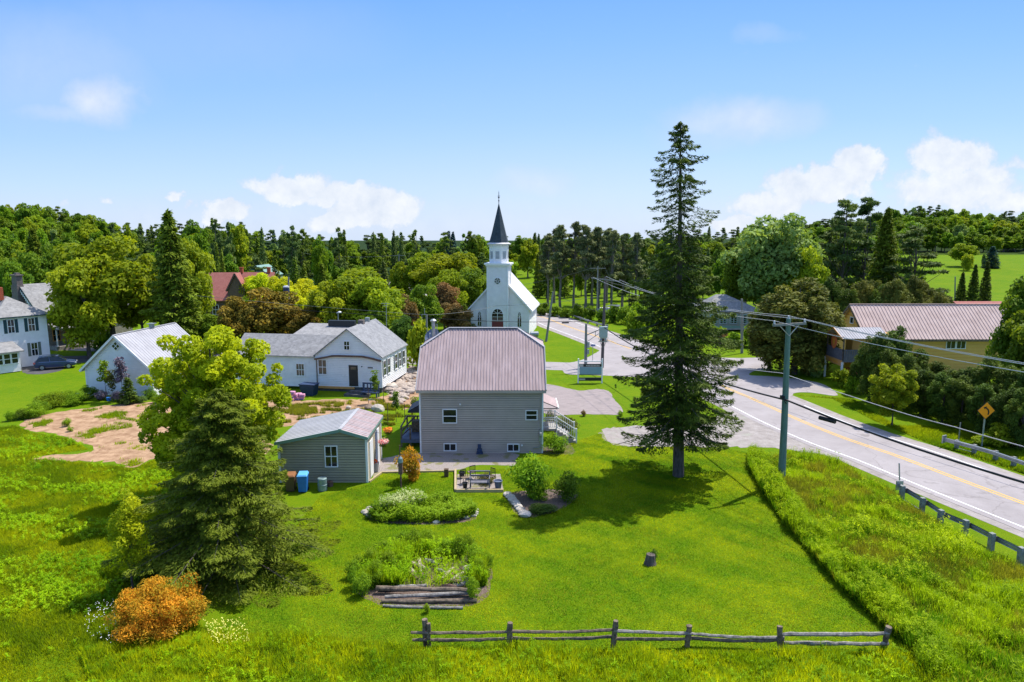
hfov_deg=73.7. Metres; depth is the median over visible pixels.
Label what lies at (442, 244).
pine tree
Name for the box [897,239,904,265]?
pine tree
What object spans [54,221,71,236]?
broadleaf tree
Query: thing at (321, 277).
spruce tree
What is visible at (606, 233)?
pine tree
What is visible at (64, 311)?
broadleaf tree
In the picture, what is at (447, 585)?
branch
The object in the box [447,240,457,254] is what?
pine tree
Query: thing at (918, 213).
pine tree
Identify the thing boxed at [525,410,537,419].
window
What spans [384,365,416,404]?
rubble
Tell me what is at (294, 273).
spruce tree
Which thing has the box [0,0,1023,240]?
sky
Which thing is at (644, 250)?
spruce tree
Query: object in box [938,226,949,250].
broadleaf tree
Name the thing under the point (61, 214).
pine tree
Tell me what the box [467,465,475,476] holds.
garden chair
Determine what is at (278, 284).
broadleaf tree
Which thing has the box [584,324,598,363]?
utility pole
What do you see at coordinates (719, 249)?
pine tree
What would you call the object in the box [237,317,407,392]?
farmhouse
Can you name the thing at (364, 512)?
stone edging
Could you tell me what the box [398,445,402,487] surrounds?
birdhouse
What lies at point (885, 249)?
spruce tree
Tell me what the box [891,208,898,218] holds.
broadleaf tree
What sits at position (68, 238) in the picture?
broadleaf tree
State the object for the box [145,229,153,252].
spruce tree
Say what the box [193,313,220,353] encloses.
broadleaf tree
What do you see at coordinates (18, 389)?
ground
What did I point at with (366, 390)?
bench
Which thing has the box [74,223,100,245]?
broadleaf tree
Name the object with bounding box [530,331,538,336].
propane tank
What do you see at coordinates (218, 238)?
pine tree
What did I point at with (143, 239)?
pine tree
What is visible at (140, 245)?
pine tree
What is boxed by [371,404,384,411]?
boulder
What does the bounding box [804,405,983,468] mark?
white road line
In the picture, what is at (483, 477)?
picnic table
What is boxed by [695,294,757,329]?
house
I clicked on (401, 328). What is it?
broadleaf tree
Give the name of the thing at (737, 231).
spruce tree
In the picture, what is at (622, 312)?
shrub
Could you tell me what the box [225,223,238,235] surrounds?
broadleaf tree
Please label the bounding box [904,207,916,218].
broadleaf tree
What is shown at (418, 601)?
log
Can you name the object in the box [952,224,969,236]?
broadleaf tree
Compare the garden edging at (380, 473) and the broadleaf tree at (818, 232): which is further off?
the broadleaf tree at (818, 232)
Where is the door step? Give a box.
[344,390,370,397]
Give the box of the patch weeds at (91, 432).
[28,403,149,465]
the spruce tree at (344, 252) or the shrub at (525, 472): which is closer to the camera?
the shrub at (525, 472)
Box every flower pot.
[462,481,467,488]
[494,479,502,488]
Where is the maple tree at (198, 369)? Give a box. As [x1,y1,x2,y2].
[135,324,292,477]
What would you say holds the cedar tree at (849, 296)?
on the ground at (18, 389)
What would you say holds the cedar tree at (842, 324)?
on the ground at (18, 389)
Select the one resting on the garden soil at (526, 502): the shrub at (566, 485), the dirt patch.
the shrub at (566, 485)
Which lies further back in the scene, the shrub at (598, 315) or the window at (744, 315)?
the shrub at (598, 315)
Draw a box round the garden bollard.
[444,468,448,476]
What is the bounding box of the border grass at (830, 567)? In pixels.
[746,443,960,677]
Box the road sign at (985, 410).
[977,402,994,446]
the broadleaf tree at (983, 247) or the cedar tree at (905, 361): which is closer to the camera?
the cedar tree at (905, 361)
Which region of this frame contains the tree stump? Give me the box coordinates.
[644,552,655,566]
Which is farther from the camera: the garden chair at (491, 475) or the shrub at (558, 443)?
the shrub at (558, 443)
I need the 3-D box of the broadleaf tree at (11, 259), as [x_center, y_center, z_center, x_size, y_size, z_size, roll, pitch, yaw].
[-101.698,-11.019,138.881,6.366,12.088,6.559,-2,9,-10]
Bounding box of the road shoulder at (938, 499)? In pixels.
[537,313,1023,537]
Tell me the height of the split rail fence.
1.308 m
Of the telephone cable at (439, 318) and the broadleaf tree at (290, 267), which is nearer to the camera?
the telephone cable at (439, 318)
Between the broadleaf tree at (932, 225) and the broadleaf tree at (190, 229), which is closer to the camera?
the broadleaf tree at (190, 229)
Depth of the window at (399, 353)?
77.07 m
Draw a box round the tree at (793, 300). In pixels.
[750,276,844,375]
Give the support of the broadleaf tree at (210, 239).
on the ground at (18, 389)
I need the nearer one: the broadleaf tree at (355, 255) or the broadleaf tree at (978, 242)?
the broadleaf tree at (355, 255)
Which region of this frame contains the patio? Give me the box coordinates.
[457,474,502,488]
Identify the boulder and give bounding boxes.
[364,404,372,409]
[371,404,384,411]
[385,383,398,387]
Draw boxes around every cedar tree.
[745,298,799,370]
[803,302,846,370]
[819,277,844,307]
[832,278,847,301]
[834,288,859,311]
[846,281,860,305]
[849,365,856,376]
[850,348,873,392]
[855,330,896,402]
[857,279,873,304]
[865,279,881,293]
[867,284,890,304]
[869,348,899,406]
[875,287,898,304]
[882,278,910,304]
[886,325,913,357]
[895,354,921,409]
[898,284,918,304]
[901,348,933,404]
[905,275,926,304]
[909,369,938,416]
[910,279,928,298]
[921,287,935,304]
[922,292,949,304]
[925,360,950,401]
[925,372,961,423]
[936,369,958,406]
[942,294,952,304]
[945,374,978,427]
[954,366,990,417]
[965,383,1000,433]
[970,355,1004,416]
[986,386,1022,429]
[987,365,1023,413]
[1002,387,1023,449]
[1005,367,1023,425]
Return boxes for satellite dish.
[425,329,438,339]
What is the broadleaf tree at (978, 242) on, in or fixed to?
on the ground at (18, 389)
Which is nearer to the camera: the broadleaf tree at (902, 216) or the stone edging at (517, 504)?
the stone edging at (517, 504)
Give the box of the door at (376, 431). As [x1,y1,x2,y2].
[375,431,376,458]
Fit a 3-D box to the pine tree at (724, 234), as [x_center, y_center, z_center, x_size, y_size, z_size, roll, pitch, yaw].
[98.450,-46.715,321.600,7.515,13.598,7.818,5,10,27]
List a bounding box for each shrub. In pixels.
[2,411,16,421]
[14,408,30,418]
[23,402,45,418]
[26,399,51,412]
[32,392,54,401]
[43,391,67,406]
[43,398,58,408]
[52,389,68,400]
[61,397,80,405]
[61,418,71,425]
[64,389,72,397]
[67,390,85,403]
[71,390,91,400]
[80,384,95,397]
[90,331,110,350]
[93,390,109,399]
[103,571,210,647]
[110,391,123,399]
[138,395,147,402]
[141,387,156,398]
[150,393,158,401]
[393,444,423,481]
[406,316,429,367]
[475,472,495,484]
[504,451,552,499]
[527,475,551,500]
[528,502,557,514]
[537,302,548,315]
[541,432,567,452]
[544,411,558,420]
[547,306,561,316]
[550,470,581,502]
[553,415,580,431]
[559,307,570,317]
[571,302,583,318]
[582,305,595,319]
[595,308,607,321]
[605,302,618,322]
[616,306,629,323]
[621,310,645,334]
[631,299,654,329]
[691,324,713,342]
[712,326,727,341]
[721,331,744,345]
[743,326,750,345]
[808,353,823,377]
[831,368,849,388]
[844,375,859,393]
[961,253,973,270]
[972,433,993,445]
[981,253,985,265]
[985,422,1015,447]
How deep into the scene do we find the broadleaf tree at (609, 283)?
180.04 m
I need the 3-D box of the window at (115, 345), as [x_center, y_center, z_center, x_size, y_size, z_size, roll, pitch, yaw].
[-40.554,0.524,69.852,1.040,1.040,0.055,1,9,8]
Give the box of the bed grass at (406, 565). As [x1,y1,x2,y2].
[353,533,488,585]
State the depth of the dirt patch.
57.52 m
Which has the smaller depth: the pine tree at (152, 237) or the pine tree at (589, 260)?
the pine tree at (589, 260)
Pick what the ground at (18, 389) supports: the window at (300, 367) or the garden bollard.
the garden bollard
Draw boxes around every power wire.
[136,289,600,314]
[593,277,1022,371]
[606,276,1023,364]
[623,281,1023,362]
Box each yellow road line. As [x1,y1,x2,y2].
[721,386,1022,503]
[727,387,1022,501]
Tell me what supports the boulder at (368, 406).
on the ground at (18, 389)
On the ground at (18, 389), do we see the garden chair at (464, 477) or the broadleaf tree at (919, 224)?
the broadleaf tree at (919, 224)
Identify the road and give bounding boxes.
[389,282,1023,531]
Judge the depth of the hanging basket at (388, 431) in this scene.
51.07 m
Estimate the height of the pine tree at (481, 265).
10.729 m
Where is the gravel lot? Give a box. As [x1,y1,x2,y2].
[543,384,622,414]
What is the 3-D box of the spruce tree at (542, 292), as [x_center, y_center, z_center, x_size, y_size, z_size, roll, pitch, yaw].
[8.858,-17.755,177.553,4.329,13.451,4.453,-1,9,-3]
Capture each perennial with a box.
[344,558,362,576]
[346,564,362,585]
[351,570,371,595]
[353,546,377,564]
[361,559,385,589]
[373,539,390,551]
[375,550,398,565]
[392,530,407,543]
[405,527,421,543]
[420,528,436,541]
[422,603,429,613]
[432,537,452,557]
[450,534,468,556]
[459,532,476,549]
[465,543,484,563]
[465,576,480,598]
[472,557,491,575]
[482,550,494,568]
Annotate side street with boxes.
[69,347,566,369]
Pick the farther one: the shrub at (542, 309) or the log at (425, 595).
the shrub at (542, 309)
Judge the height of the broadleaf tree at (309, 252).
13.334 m
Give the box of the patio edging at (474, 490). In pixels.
[454,469,502,491]
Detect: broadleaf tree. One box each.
[0,205,14,223]
[0,216,15,232]
[0,226,9,238]
[0,235,24,250]
[0,240,16,258]
[0,248,6,260]
[0,257,16,293]
[0,260,34,297]
[5,240,27,260]
[7,227,28,245]
[11,203,21,223]
[12,219,33,231]
[14,202,39,225]
[16,251,54,283]
[21,217,39,234]
[22,233,37,249]
[30,215,50,229]
[32,204,44,218]
[36,217,56,227]
[36,228,50,249]
[39,243,73,270]
[42,206,58,223]
[43,224,64,241]
[43,233,151,335]
[44,257,120,358]
[50,229,59,251]
[51,232,79,247]
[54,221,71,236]
[62,209,73,221]
[63,225,76,239]
[65,215,82,230]
[72,222,81,230]
[74,213,87,220]
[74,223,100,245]
[81,215,97,229]
[89,231,103,243]
[94,217,110,235]
[105,487,149,590]
[107,222,121,235]
[116,224,140,258]
[118,253,166,329]
[150,245,159,262]
[154,232,164,245]
[163,236,215,332]
[180,233,189,239]
[182,219,202,235]
[189,227,211,264]
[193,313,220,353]
[204,228,214,247]
[216,295,257,343]
[217,230,226,249]
[217,254,238,271]
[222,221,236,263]
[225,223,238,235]
[229,224,251,269]
[238,275,252,296]
[242,272,273,302]
[243,226,255,240]
[246,286,299,333]
[249,231,267,252]
[255,250,272,265]
[267,275,302,293]
[270,241,279,257]
[271,250,287,274]
[278,229,287,258]
[283,306,330,333]
[286,234,299,258]
[286,257,293,284]
[287,288,306,309]
[292,278,318,297]
[303,281,358,322]
[306,240,315,260]
[310,236,333,283]
[311,244,331,285]
[318,268,406,319]
[329,265,343,284]
[333,253,348,272]
[340,241,357,268]
[345,276,402,328]
[347,248,362,269]
[352,265,374,270]
[355,310,393,329]
[360,251,367,266]
[365,252,382,269]
[366,234,384,249]
[384,238,391,252]
[389,261,412,297]
[390,314,413,345]
[391,236,399,250]
[395,293,419,325]
[404,252,431,288]
[405,243,415,265]
[408,252,478,294]
[408,283,443,328]
[428,268,468,304]
[430,282,459,329]
[435,237,445,249]
[439,302,473,329]
[453,245,462,257]
[456,266,486,310]
[465,234,487,274]
[466,252,478,267]
[477,235,487,248]
[484,246,488,267]
[508,261,518,277]
[510,253,521,270]
[511,235,525,254]
[517,238,538,277]
[551,275,565,293]
[566,258,577,289]
[575,265,584,296]
[601,260,614,296]
[610,269,634,300]
[639,238,655,255]
[639,278,657,305]
[640,245,655,267]
[653,239,672,259]
[657,250,671,275]
[682,279,700,304]
[691,239,706,260]
[692,232,707,242]
[698,265,713,300]
[703,241,712,264]
[705,241,724,255]
[710,249,728,264]
[711,259,729,293]
[720,212,824,306]
[720,241,758,302]
[782,245,830,303]
[803,228,817,239]
[809,221,827,230]
[813,237,826,241]
[815,226,824,239]
[862,236,876,251]
[868,363,919,424]
[872,226,880,235]
[890,244,904,266]
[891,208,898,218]
[893,222,906,231]
[898,210,905,220]
[899,221,916,231]
[902,215,915,222]
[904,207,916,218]
[907,266,929,287]
[912,216,927,225]
[915,222,924,233]
[917,208,928,219]
[918,236,925,249]
[923,219,944,250]
[924,234,933,251]
[928,215,942,223]
[929,227,943,251]
[932,209,948,218]
[937,216,947,225]
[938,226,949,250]
[938,232,952,251]
[945,214,964,228]
[948,209,962,216]
[948,243,979,260]
[949,233,966,247]
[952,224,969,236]
[956,217,968,224]
[957,208,969,219]
[964,236,971,244]
[965,219,977,230]
[965,231,984,250]
[968,226,978,237]
[971,213,986,219]
[976,225,987,236]
[977,219,995,231]
[979,235,988,251]
[984,214,999,222]
[984,230,992,237]
[984,276,1023,366]
[985,236,1004,250]
[990,226,1007,250]
[991,220,1011,234]
[993,215,1012,222]
[994,309,1023,369]
[996,227,1010,236]
[1002,236,1013,251]
[1003,237,1018,251]
[1004,226,1023,250]
[1013,233,1022,251]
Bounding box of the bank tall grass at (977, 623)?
[757,449,1023,681]
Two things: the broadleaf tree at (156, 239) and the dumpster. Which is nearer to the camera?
the dumpster
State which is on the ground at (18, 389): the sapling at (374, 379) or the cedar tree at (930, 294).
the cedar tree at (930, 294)
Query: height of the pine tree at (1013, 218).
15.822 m
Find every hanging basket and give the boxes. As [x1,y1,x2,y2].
[376,432,388,447]
[381,421,392,435]
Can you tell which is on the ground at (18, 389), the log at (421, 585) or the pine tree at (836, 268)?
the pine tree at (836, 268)
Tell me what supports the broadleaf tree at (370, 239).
on the ground at (18, 389)
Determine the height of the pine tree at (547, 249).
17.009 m
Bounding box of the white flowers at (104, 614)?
[84,601,176,639]
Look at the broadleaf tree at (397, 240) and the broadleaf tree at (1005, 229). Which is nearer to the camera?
the broadleaf tree at (397, 240)
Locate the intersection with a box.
[563,350,837,396]
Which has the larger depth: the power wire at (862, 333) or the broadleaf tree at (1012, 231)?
the broadleaf tree at (1012, 231)
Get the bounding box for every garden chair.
[460,469,468,483]
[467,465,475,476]
[488,467,495,483]
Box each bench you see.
[361,382,378,396]
[469,470,489,488]
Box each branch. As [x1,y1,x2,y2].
[441,584,456,586]
[446,579,462,583]
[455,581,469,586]
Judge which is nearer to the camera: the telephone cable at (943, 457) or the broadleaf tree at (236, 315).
the telephone cable at (943, 457)
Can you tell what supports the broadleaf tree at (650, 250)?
on the ground at (18, 389)
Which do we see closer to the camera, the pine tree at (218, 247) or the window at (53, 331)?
the window at (53, 331)
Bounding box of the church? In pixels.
[468,196,539,332]
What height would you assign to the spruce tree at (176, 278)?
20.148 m
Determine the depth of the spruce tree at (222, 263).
139.10 m
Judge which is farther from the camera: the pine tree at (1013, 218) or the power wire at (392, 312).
the pine tree at (1013, 218)
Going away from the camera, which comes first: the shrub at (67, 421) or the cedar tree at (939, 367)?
the shrub at (67, 421)
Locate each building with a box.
[250,264,282,277]
[823,304,1006,376]
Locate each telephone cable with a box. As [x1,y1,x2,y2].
[220,304,601,321]
[604,327,1023,483]
[604,339,1023,446]
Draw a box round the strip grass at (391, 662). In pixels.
[77,619,958,681]
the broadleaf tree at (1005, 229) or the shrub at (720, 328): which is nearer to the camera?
the shrub at (720, 328)
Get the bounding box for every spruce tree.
[23,228,42,270]
[90,388,341,623]
[115,377,139,403]
[138,209,204,342]
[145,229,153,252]
[149,225,155,246]
[209,218,214,237]
[215,242,220,271]
[220,250,225,271]
[252,238,259,265]
[259,227,266,264]
[270,249,282,276]
[271,255,281,279]
[290,258,300,283]
[300,263,308,278]
[316,263,326,289]
[341,229,350,272]
[371,231,376,254]
[379,233,387,270]
[380,260,389,286]
[389,230,397,279]
[397,232,405,273]
[445,231,451,252]
[447,231,456,254]
[461,304,475,326]
[531,254,542,297]
[532,233,537,244]
[532,233,541,275]
[538,267,551,297]
[556,265,571,298]
[586,275,596,294]
[613,121,744,477]
[639,239,647,267]
[641,251,650,285]
[705,226,711,241]
[706,248,713,286]
[732,227,739,245]
[860,206,898,289]
[953,272,966,300]
[964,264,980,300]
[977,261,991,300]
[981,246,1000,267]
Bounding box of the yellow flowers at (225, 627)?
[203,617,248,641]
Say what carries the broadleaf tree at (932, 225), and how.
on the ground at (18, 389)
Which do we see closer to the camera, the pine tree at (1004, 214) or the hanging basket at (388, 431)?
the hanging basket at (388, 431)
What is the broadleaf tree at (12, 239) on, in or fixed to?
on the ground at (18, 389)
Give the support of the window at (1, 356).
in the white house at (24, 340)
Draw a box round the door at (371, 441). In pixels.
[369,437,373,476]
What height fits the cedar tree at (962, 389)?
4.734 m
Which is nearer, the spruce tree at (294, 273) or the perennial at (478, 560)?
the perennial at (478, 560)
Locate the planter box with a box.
[374,459,378,471]
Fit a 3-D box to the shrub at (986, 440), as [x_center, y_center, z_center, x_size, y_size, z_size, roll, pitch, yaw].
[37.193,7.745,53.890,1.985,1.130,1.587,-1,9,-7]
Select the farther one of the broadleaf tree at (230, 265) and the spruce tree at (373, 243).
the spruce tree at (373, 243)
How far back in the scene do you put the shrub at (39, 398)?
65.39 m
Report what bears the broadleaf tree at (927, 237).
on the ground at (18, 389)
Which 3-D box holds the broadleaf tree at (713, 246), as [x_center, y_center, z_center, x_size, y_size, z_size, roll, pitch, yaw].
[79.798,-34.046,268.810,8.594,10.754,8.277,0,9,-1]
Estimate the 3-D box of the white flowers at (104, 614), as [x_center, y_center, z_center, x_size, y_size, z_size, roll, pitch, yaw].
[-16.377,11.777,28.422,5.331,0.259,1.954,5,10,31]
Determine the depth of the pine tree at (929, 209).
450.56 m
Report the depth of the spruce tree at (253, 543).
32.61 m
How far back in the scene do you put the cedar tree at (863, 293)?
102.36 m
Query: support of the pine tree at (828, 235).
on the ground at (18, 389)
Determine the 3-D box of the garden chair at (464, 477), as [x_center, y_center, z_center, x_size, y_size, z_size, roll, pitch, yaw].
[-3.176,9.080,45.602,0.460,0.955,0.440,-6,11,-34]
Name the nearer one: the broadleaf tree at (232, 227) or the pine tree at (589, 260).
the pine tree at (589, 260)
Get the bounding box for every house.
[0,287,49,373]
[9,273,132,350]
[206,267,275,316]
[400,319,576,453]
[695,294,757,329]
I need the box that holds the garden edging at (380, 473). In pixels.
[369,470,453,481]
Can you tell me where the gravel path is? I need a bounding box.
[373,453,518,476]
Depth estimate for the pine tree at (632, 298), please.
142.73 m
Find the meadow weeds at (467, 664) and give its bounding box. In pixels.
[81,618,947,681]
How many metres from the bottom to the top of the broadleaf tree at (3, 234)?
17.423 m
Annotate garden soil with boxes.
[358,553,492,605]
[506,489,577,516]
[543,443,574,453]
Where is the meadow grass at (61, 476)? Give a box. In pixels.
[0,425,902,681]
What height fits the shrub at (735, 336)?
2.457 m
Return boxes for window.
[0,354,3,364]
[3,353,11,364]
[7,319,15,333]
[11,353,18,363]
[27,317,35,331]
[30,342,38,355]
[52,330,60,341]
[111,341,119,350]
[212,305,218,314]
[295,363,304,376]
[318,359,326,374]
[324,445,337,466]
[343,341,349,349]
[383,359,386,376]
[387,357,390,373]
[394,354,397,369]
[398,351,400,367]
[402,349,405,364]
[442,409,456,423]
[443,443,456,450]
[477,310,481,325]
[491,308,504,320]
[494,277,500,283]
[507,444,518,451]
[517,311,521,326]
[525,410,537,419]
[740,314,746,323]
[945,341,955,348]
[956,341,965,348]
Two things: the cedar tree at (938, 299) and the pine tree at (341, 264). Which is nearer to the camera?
the cedar tree at (938, 299)
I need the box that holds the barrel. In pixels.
[317,476,326,491]
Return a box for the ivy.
[651,548,657,560]
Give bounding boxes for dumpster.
[298,382,318,395]
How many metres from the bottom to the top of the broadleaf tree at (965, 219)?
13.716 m
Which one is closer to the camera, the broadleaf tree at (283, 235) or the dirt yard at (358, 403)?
the dirt yard at (358, 403)
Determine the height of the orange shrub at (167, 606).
2.328 m
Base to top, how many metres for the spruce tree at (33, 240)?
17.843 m
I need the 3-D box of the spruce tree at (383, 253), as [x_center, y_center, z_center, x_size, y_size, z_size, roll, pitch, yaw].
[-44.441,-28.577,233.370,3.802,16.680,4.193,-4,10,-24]
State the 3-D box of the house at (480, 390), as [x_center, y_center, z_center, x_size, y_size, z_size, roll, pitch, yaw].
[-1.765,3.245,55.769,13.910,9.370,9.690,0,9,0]
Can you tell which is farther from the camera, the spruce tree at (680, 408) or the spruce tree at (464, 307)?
the spruce tree at (464, 307)
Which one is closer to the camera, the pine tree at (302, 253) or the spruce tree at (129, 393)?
the spruce tree at (129, 393)
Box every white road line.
[714,397,1023,527]
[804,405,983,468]
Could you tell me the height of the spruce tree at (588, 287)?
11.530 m
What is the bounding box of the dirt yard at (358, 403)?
[255,367,418,426]
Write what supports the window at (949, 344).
in the yellow building at (968, 328)
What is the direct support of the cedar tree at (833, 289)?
on the ground at (18, 389)
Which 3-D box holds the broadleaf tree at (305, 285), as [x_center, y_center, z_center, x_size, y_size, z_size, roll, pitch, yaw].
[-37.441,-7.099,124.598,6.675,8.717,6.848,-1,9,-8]
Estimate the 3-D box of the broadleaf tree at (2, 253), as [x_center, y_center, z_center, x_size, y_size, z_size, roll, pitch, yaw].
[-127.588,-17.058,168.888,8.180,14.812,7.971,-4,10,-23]
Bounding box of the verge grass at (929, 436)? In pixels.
[800,394,1023,473]
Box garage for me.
[79,322,191,395]
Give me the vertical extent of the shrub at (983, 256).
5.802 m
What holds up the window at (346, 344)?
in the farmhouse
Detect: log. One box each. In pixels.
[376,585,479,592]
[381,598,476,603]
[383,604,462,608]
[384,584,426,586]
[385,591,467,598]
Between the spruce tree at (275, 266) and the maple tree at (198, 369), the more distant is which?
the spruce tree at (275, 266)
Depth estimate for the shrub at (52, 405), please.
65.11 m
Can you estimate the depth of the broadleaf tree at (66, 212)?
354.97 m
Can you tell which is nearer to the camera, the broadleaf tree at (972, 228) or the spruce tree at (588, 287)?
the spruce tree at (588, 287)
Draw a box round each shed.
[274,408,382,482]
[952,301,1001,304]
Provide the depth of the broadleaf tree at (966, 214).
417.41 m
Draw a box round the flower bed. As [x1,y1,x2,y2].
[366,487,479,523]
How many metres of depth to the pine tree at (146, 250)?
218.30 m
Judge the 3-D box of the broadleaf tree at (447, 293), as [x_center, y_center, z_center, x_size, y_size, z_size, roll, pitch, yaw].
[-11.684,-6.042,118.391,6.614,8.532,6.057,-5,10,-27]
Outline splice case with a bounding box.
[818,416,835,423]
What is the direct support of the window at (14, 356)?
in the white house at (24, 340)
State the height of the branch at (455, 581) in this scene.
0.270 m
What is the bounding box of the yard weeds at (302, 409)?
[268,397,414,427]
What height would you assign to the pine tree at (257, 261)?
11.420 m
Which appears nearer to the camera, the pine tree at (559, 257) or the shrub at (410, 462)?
the shrub at (410, 462)
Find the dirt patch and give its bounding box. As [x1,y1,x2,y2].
[20,402,272,467]
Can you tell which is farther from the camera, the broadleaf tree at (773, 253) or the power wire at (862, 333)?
the broadleaf tree at (773, 253)
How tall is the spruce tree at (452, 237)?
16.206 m
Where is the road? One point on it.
(992, 503)
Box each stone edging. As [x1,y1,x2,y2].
[361,506,478,523]
[503,491,530,517]
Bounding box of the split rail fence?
[411,618,891,650]
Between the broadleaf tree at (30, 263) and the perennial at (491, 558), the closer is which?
the perennial at (491, 558)
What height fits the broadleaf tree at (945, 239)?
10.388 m
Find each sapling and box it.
[96,360,109,400]
[104,370,117,401]
[113,357,129,394]
[369,370,379,392]
[391,391,399,421]
[410,396,417,404]
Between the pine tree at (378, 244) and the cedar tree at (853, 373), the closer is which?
the cedar tree at (853, 373)
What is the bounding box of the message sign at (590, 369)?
[577,358,602,382]
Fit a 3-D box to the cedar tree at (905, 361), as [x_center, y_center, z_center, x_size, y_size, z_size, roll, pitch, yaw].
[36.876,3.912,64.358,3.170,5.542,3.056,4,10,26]
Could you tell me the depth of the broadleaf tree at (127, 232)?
236.30 m
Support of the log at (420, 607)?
on the ground at (18, 389)
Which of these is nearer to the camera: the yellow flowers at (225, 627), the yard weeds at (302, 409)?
the yellow flowers at (225, 627)
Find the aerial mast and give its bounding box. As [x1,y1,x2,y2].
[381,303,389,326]
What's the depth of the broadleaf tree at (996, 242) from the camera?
323.91 m
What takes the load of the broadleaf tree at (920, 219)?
on the ground at (18, 389)
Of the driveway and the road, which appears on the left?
the driveway
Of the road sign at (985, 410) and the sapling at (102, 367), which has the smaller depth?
the road sign at (985, 410)
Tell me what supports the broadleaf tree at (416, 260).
on the ground at (18, 389)
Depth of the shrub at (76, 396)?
66.70 m
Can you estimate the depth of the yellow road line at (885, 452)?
51.70 m
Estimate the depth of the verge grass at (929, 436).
56.14 m
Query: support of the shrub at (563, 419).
on the ground at (18, 389)
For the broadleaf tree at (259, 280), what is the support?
on the ground at (18, 389)
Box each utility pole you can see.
[283,277,289,298]
[422,308,427,332]
[545,291,553,341]
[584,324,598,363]
[590,266,605,310]
[591,277,619,367]
[740,299,742,352]
[772,315,806,475]
[954,276,955,298]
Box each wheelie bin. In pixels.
[285,471,296,491]
[296,471,308,491]
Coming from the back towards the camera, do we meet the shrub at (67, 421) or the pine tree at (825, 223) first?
the pine tree at (825, 223)
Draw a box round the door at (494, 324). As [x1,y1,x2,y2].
[492,322,502,326]
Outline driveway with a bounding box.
[21,356,88,373]
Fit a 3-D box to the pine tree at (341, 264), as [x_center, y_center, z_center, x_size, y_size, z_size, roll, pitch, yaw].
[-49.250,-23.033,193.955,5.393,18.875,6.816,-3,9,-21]
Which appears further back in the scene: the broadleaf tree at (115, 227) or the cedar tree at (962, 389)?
the broadleaf tree at (115, 227)
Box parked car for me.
[33,354,76,370]
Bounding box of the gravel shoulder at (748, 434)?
[599,414,817,452]
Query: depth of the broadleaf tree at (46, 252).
115.94 m
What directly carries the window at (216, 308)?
in the red roof house at (227, 284)
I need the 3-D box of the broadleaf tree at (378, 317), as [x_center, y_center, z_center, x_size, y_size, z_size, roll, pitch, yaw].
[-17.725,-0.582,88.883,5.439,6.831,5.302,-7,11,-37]
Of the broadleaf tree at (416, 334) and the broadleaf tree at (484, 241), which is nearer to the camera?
the broadleaf tree at (416, 334)
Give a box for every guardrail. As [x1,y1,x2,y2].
[571,315,607,326]
[895,481,1023,565]
[942,435,1023,465]
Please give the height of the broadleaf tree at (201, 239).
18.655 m
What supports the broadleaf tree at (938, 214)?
on the ground at (18, 389)
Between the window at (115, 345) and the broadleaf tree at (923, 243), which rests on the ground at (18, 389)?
the broadleaf tree at (923, 243)
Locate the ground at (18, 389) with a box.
[0,239,1023,681]
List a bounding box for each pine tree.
[52,206,67,223]
[106,223,117,235]
[133,239,145,261]
[135,225,149,253]
[142,246,151,253]
[147,231,158,255]
[176,223,184,235]
[209,218,224,271]
[210,239,223,255]
[213,223,224,235]
[245,256,266,271]
[246,233,255,264]
[247,248,256,266]
[263,230,277,250]
[279,239,287,259]
[283,225,301,283]
[284,237,300,257]
[296,228,309,277]
[296,247,313,278]
[303,236,310,258]
[329,227,347,269]
[361,235,371,254]
[368,241,388,259]
[373,258,387,277]
[375,233,388,255]
[378,247,391,267]
[404,252,413,284]
[407,229,422,252]
[419,236,426,250]
[424,242,433,250]
[433,231,449,258]
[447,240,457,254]
[461,231,479,257]
[477,253,488,275]
[538,233,556,305]
[539,229,568,302]
[544,224,578,309]
[562,221,584,308]
[571,224,602,306]
[577,231,604,304]
[589,226,614,307]
[599,230,623,307]
[601,227,614,302]
[614,233,632,306]
[618,284,639,307]
[620,232,649,295]
[633,264,645,299]
[650,256,660,274]
[685,241,701,256]
[694,247,709,266]
[709,243,722,269]
[715,228,728,243]
[723,237,735,249]
[728,229,736,245]
[815,198,871,289]
[816,219,834,230]
[816,228,851,283]
[835,197,886,287]
[845,219,855,227]
[873,225,950,293]
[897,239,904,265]
[902,237,920,265]
[911,206,924,218]
[926,206,934,216]
[1001,211,1011,221]
[1006,211,1021,222]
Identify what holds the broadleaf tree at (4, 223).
on the ground at (18, 389)
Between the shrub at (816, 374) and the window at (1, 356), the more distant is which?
the window at (1, 356)
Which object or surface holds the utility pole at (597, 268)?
on the ground at (18, 389)
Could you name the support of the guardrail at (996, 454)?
on the ground at (18, 389)
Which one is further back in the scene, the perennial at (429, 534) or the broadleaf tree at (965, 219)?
the broadleaf tree at (965, 219)
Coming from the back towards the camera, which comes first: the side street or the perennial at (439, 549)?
the side street

